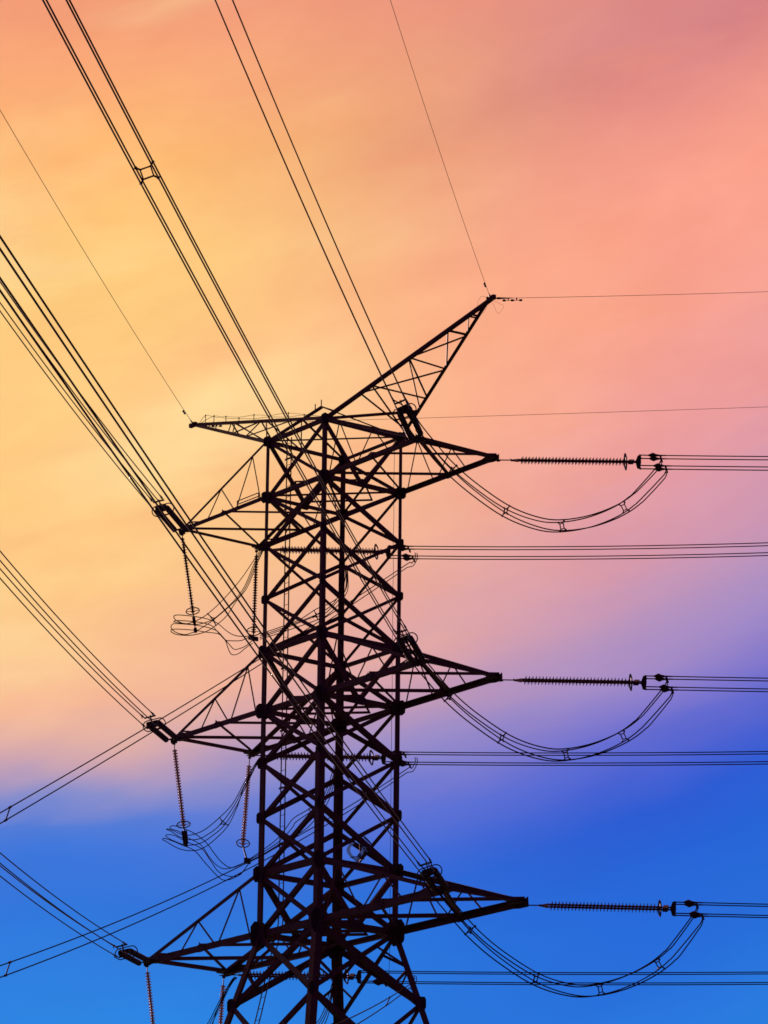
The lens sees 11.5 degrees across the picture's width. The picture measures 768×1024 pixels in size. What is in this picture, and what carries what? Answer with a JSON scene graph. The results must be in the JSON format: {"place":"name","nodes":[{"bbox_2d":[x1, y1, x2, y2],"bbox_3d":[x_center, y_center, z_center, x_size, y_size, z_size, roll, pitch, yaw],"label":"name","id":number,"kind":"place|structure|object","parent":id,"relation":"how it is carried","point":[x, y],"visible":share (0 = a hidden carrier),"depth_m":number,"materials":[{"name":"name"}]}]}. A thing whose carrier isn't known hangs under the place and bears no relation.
{"place":"outdoors","nodes":[
{"label":"outdoors","id":0,"kind":"place"},
{"bbox_2d":[0,0,767,1023],"label":"sky","id":1,"kind":"structure","parent":0,"point":[611,150],"materials":[{"name":"multicoloured"}]},
{"label":"ground","id":2,"kind":"structure","parent":0,"visible":0},
{"bbox_2d":[148,294,528,1023],"bbox_3d":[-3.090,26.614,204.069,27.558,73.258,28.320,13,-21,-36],"label":"lattice tower","id":3,"kind":"structure","parent":2,"relation":"on","point":[338,924],"depth_m":207.62,"materials":[{"name":"metal"}]},
{"bbox_2d":[0,110,193,424],"bbox_3d":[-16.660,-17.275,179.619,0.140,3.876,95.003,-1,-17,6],"label":"earth wire","id":4,"kind":"object","parent":3,"relation":"attached to","point":[183,411],"visible":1,"depth_m":195.80,"materials":[{"name":"metal"}]},
{"bbox_2d":[112,942,150,965],"bbox_3d":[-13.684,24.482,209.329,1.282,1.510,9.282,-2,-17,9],"label":"tension insulator string","id":5,"kind":"object","parent":3,"relation":"attached to","point":[146,960],"visible":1,"depth_m":207.57,"materials":[{"name":"brown ceramic"}]},
{"bbox_2d":[0,852,123,954],"bbox_3d":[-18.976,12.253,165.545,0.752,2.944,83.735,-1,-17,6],"label":"conductor bundle","id":6,"kind":"object","parent":5,"relation":"attached to","point":[38,894],"visible":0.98,"depth_m":187.21,"materials":[{"name":"metal"}]},
{"bbox_2d":[145,965,155,1023],"bbox_3d":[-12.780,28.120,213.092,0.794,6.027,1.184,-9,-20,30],"label":"suspension insulator string","id":7,"kind":"object","parent":3,"relation":"hanging from","point":[148,981],"visible":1,"depth_m":213.23,"materials":[{"name":"metal"}]},
{"bbox_2d":[207,977,236,1023],"bbox_3d":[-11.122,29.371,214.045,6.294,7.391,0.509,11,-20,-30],"label":"jumper loop","id":8,"kind":"object","parent":7,"relation":"hanging from","point":[227,988],"visible":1,"depth_m":215.70,"materials":[{"name":"metal"}]},
{"bbox_2d":[140,712,177,743],"bbox_3d":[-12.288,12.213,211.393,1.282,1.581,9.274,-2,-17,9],"label":"tension insulator string","id":9,"kind":"object","parent":3,"relation":"attached to","point":[167,731],"visible":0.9,"depth_m":210.77,"materials":[{"name":"brown ceramic"}]},
{"bbox_2d":[0,551,151,723],"bbox_3d":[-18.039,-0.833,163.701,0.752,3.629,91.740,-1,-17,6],"label":"conductor bundle","id":10,"kind":"object","parent":9,"relation":"attached to","point":[69,639],"visible":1,"depth_m":185.46,"materials":[{"name":"metal"}]},
{"bbox_2d":[149,495,185,534],"bbox_3d":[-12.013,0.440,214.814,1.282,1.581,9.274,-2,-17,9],"label":"tension insulator string","id":11,"kind":"object","parent":3,"relation":"attached to","point":[173,516],"visible":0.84,"depth_m":214.27,"materials":[{"name":"brown ceramic"}]},
{"bbox_2d":[0,281,160,503],"bbox_3d":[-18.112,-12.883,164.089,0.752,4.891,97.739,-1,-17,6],"label":"conductor bundle","id":12,"kind":"object","parent":11,"relation":"attached to","point":[77,398],"visible":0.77,"depth_m":188.68,"materials":[{"name":"metal"}]},
{"bbox_2d":[172,743,190,846],"bbox_3d":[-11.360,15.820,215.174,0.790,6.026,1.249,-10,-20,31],"label":"suspension insulator string","id":13,"kind":"object","parent":3,"relation":"hanging from","point":[181,808],"visible":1,"depth_m":215.02,"materials":[{"name":"metal"}]},
{"bbox_2d":[162,757,259,880],"bbox_3d":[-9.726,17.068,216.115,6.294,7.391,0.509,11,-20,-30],"label":"jumper loop","id":14,"kind":"object","parent":13,"relation":"hanging from","point":[248,777],"visible":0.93,"depth_m":215.59,"materials":[{"name":"metal"}]},
{"bbox_2d":[180,534,199,632],"bbox_3d":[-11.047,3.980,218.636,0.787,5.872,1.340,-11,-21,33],"label":"suspension insulator string","id":15,"kind":"object","parent":3,"relation":"hanging from","point":[189,590],"visible":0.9,"depth_m":218.52,"materials":[{"name":"metal"}]},
{"bbox_2d":[170,549,262,654],"bbox_3d":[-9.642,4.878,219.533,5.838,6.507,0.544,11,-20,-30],"label":"jumper loop","id":16,"kind":"object","parent":15,"relation":"hanging from","point":[259,555],"visible":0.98,"depth_m":219.12,"materials":[{"name":"metal"}]},
{"bbox_2d":[0,553,417,823],"bbox_3d":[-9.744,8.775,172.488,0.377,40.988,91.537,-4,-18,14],"label":"slack span","id":17,"kind":"object","parent":3,"relation":"attached to","point":[6,819],"visible":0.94,"depth_m":174.18,"materials":[{"name":"metal"}]},
{"bbox_2d":[0,758,417,977],"bbox_3d":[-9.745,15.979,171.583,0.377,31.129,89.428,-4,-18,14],"label":"slack span","id":18,"kind":"object","parent":3,"relation":"attached to","point":[6,974],"visible":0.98,"depth_m":174.77,"materials":[{"name":"metal"}]},
{"bbox_2d":[218,976,225,1023],"bbox_3d":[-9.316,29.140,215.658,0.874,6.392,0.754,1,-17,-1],"label":"suspension insulator string","id":19,"kind":"object","parent":3,"relation":"hanging from","point":[221,1010],"visible":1,"depth_m":216.06,"materials":[{"name":"metal"}]},
{"bbox_2d":[316,983,334,1023],"bbox_3d":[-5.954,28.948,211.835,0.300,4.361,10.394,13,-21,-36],"label":"jumper loop","id":20,"kind":"object","parent":19,"relation":"hanging from","point":[331,990],"visible":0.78,"depth_m":208.57,"materials":[{"name":"metal"}]},
{"bbox_2d":[236,756,251,863],"bbox_3d":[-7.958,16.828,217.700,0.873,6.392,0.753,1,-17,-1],"label":"suspension insulator string","id":21,"kind":"object","parent":3,"relation":"hanging from","point":[244,822],"visible":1,"depth_m":217.51,"materials":[{"name":"metal"}]},
{"bbox_2d":[248,765,334,861],"bbox_3d":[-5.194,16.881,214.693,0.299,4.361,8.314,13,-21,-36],"label":"jumper loop","id":22,"kind":"object","parent":21,"relation":"hanging from","point":[333,776],"visible":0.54,"depth_m":213.89,"materials":[{"name":"metal"}]},
{"bbox_2d":[247,547,259,640],"bbox_3d":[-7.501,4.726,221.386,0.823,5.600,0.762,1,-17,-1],"label":"suspension insulator string","id":23,"kind":"object","parent":3,"relation":"hanging from","point":[255,638],"visible":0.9,"depth_m":221.20,"materials":[{"name":"metal"}]},
{"bbox_2d":[260,565,348,638],"bbox_3d":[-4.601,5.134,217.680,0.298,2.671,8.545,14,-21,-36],"label":"jumper loop","id":24,"kind":"object","parent":23,"relation":"hanging from","point":[347,582],"visible":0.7,"depth_m":216.44,"materials":[{"name":"metal"}]},
{"bbox_2d":[233,969,386,986],"bbox_3d":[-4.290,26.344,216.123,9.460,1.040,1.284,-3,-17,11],"label":"tension insulator string","id":25,"kind":"object","parent":3,"relation":"attached to","point":[351,976],"visible":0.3,"depth_m":215.79,"materials":[{"name":"metal"}]},
{"bbox_2d":[386,971,767,984],"bbox_3d":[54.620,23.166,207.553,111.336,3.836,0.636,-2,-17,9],"label":"conductor bundle","id":26,"kind":"object","parent":25,"relation":"attached to","point":[625,983],"visible":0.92,"depth_m":213.57,"materials":[{"name":"metal"}]},
{"bbox_2d":[251,750,413,766],"bbox_3d":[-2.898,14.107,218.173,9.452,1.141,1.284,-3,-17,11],"label":"tension insulator string","id":27,"kind":"object","parent":3,"relation":"attached to","point":[346,757],"visible":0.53,"depth_m":217.73,"materials":[{"name":"metal"}]},
{"bbox_2d":[409,751,767,765],"bbox_3d":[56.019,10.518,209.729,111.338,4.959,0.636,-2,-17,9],"label":"conductor bundle","id":28,"kind":"object","parent":27,"relation":"attached to","point":[591,762],"visible":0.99,"depth_m":215.74,"materials":[{"name":"metal"}]},
{"bbox_2d":[258,544,418,561],"bbox_3d":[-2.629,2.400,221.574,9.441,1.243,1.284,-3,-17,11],"label":"tension insulator string","id":29,"kind":"object","parent":3,"relation":"attached to","point":[406,557],"visible":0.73,"depth_m":221.27,"materials":[{"name":"metal"}]},
{"bbox_2d":[414,542,767,559],"bbox_3d":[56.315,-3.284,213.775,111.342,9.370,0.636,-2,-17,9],"label":"conductor bundle","id":30,"kind":"object","parent":29,"relation":"attached to","point":[592,549],"visible":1,"depth_m":219.14,"materials":[{"name":"metal"}]},
{"bbox_2d":[337,975,416,1023],"bbox_3d":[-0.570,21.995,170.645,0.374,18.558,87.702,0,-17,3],"label":"slack span","id":31,"kind":"object","parent":3,"relation":"attached to","point":[389,997],"visible":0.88,"depth_m":177.38,"materials":[{"name":"metal"}]},
{"bbox_2d":[392,393,422,443],"bbox_3d":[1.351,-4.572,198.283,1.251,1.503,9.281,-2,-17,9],"label":"tension insulator string","id":32,"kind":"object","parent":3,"relation":"attached to","point":[410,436],"visible":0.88,"depth_m":197.71,"materials":[{"name":"brown ceramic"}]},
{"bbox_2d":[215,0,406,406],"bbox_3d":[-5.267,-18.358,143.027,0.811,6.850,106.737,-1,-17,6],"label":"conductor bundle","id":33,"kind":"object","parent":32,"relation":"attached to","point":[315,199],"visible":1,"depth_m":160.28,"materials":[{"name":"metal"}]},
{"bbox_2d":[394,397,666,532],"bbox_3d":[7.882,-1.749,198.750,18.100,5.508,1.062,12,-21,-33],"label":"jumper loop","id":34,"kind":"object","parent":33,"relation":"hanging from","point":[559,523],"visible":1,"depth_m":197.41,"materials":[{"name":"metal"}]},
{"bbox_2d":[393,624,424,666],"bbox_3d":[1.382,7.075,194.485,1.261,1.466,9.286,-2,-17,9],"label":"tension insulator string","id":35,"kind":"object","parent":3,"relation":"attached to","point":[404,646],"visible":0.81,"depth_m":193.06,"materials":[{"name":"brown ceramic"}]},
{"bbox_2d":[42,0,406,637],"bbox_3d":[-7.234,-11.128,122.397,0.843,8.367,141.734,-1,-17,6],"label":"conductor bundle","id":36,"kind":"object","parent":35,"relation":"attached to","point":[151,166],"visible":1,"depth_m":129.91,"materials":[{"name":"metal"}]},
{"bbox_2d":[395,628,672,761],"bbox_3d":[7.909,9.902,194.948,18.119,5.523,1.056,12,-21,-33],"label":"jumper loop","id":37,"kind":"object","parent":36,"relation":"hanging from","point":[449,697],"visible":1,"depth_m":193.64,"materials":[{"name":"metal"}]},
{"bbox_2d":[417,858,448,894],"bbox_3d":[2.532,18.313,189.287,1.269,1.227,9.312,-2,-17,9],"label":"tension insulator string","id":38,"kind":"object","parent":3,"relation":"attached to","point":[424,874],"visible":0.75,"depth_m":187.65,"materials":[{"name":"brown ceramic"}]},
{"bbox_2d":[0,235,431,871],"bbox_3d":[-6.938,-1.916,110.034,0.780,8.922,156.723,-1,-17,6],"label":"conductor bundle","id":39,"kind":"object","parent":38,"relation":"attached to","point":[188,529],"visible":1,"depth_m":115.00,"materials":[{"name":"metal"}]},
{"bbox_2d":[419,860,703,997],"bbox_3d":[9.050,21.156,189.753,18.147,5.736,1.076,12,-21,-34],"label":"jumper loop","id":40,"kind":"object","parent":38,"relation":"hanging from","point":[470,929],"visible":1,"depth_m":188.29,"materials":[{"name":"metal"}]},
{"bbox_2d":[390,0,490,297],"bbox_3d":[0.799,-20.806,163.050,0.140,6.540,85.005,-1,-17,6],"label":"earth wire","id":41,"kind":"object","parent":3,"relation":"attached to","point":[484,283],"visible":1,"depth_m":177.80,"materials":[{"name":"metal"}]},
{"bbox_2d":[208,407,754,426],"bbox_3d":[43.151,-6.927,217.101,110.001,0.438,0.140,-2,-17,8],"label":"earth wire","id":42,"kind":"object","parent":3,"relation":"attached to","point":[510,415],"visible":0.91,"depth_m":222.18,"materials":[{"name":"metal"}]},
{"bbox_2d":[497,453,672,472],"bbox_3d":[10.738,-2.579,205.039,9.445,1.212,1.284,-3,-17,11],"label":"tension insulator string","id":43,"kind":"object","parent":3,"relation":"attached to","point":[653,456],"visible":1,"depth_m":204.69,"materials":[{"name":"metal"}]},
{"bbox_2d":[666,455,767,470],"bbox_3d":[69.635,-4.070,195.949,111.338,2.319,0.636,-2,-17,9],"label":"conductor bundle","id":44,"kind":"object","parent":43,"relation":"attached to","point":[717,459],"visible":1,"depth_m":203.81,"materials":[{"name":"metal"}]},
{"bbox_2d":[499,673,678,693],"bbox_3d":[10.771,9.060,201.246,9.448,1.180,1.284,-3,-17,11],"label":"tension insulator string","id":45,"kind":"object","parent":3,"relation":"attached to","point":[658,677],"visible":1,"depth_m":200.93,"materials":[{"name":"ceramic"}]},
{"bbox_2d":[672,676,767,691],"bbox_3d":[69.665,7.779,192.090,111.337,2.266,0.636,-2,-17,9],"label":"conductor bundle","id":46,"kind":"object","parent":45,"relation":"attached to","point":[722,680],"visible":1,"depth_m":200.05,"materials":[{"name":"metal"}]},
{"bbox_2d":[477,292,749,311],"bbox_3d":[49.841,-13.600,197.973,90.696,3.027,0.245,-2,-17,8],"label":"earth wire","id":47,"kind":"object","parent":3,"relation":"attached to","point":[503,298],"visible":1,"depth_m":203.88,"materials":[{"name":"metal"}]},
{"bbox_2d":[525,900,708,919],"bbox_3d":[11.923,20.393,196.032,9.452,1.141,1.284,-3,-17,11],"label":"tension insulator string","id":48,"kind":"object","parent":3,"relation":"attached to","point":[672,909],"visible":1,"depth_m":195.74,"materials":[{"name":"ceramic"}]},
{"bbox_2d":[703,902,767,917],"bbox_3d":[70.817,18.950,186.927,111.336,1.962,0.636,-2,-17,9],"label":"conductor bundle","id":49,"kind":"object","parent":48,"relation":"attached to","point":[736,905],"visible":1,"depth_m":194.99,"materials":[{"name":"metal"}]}
]}

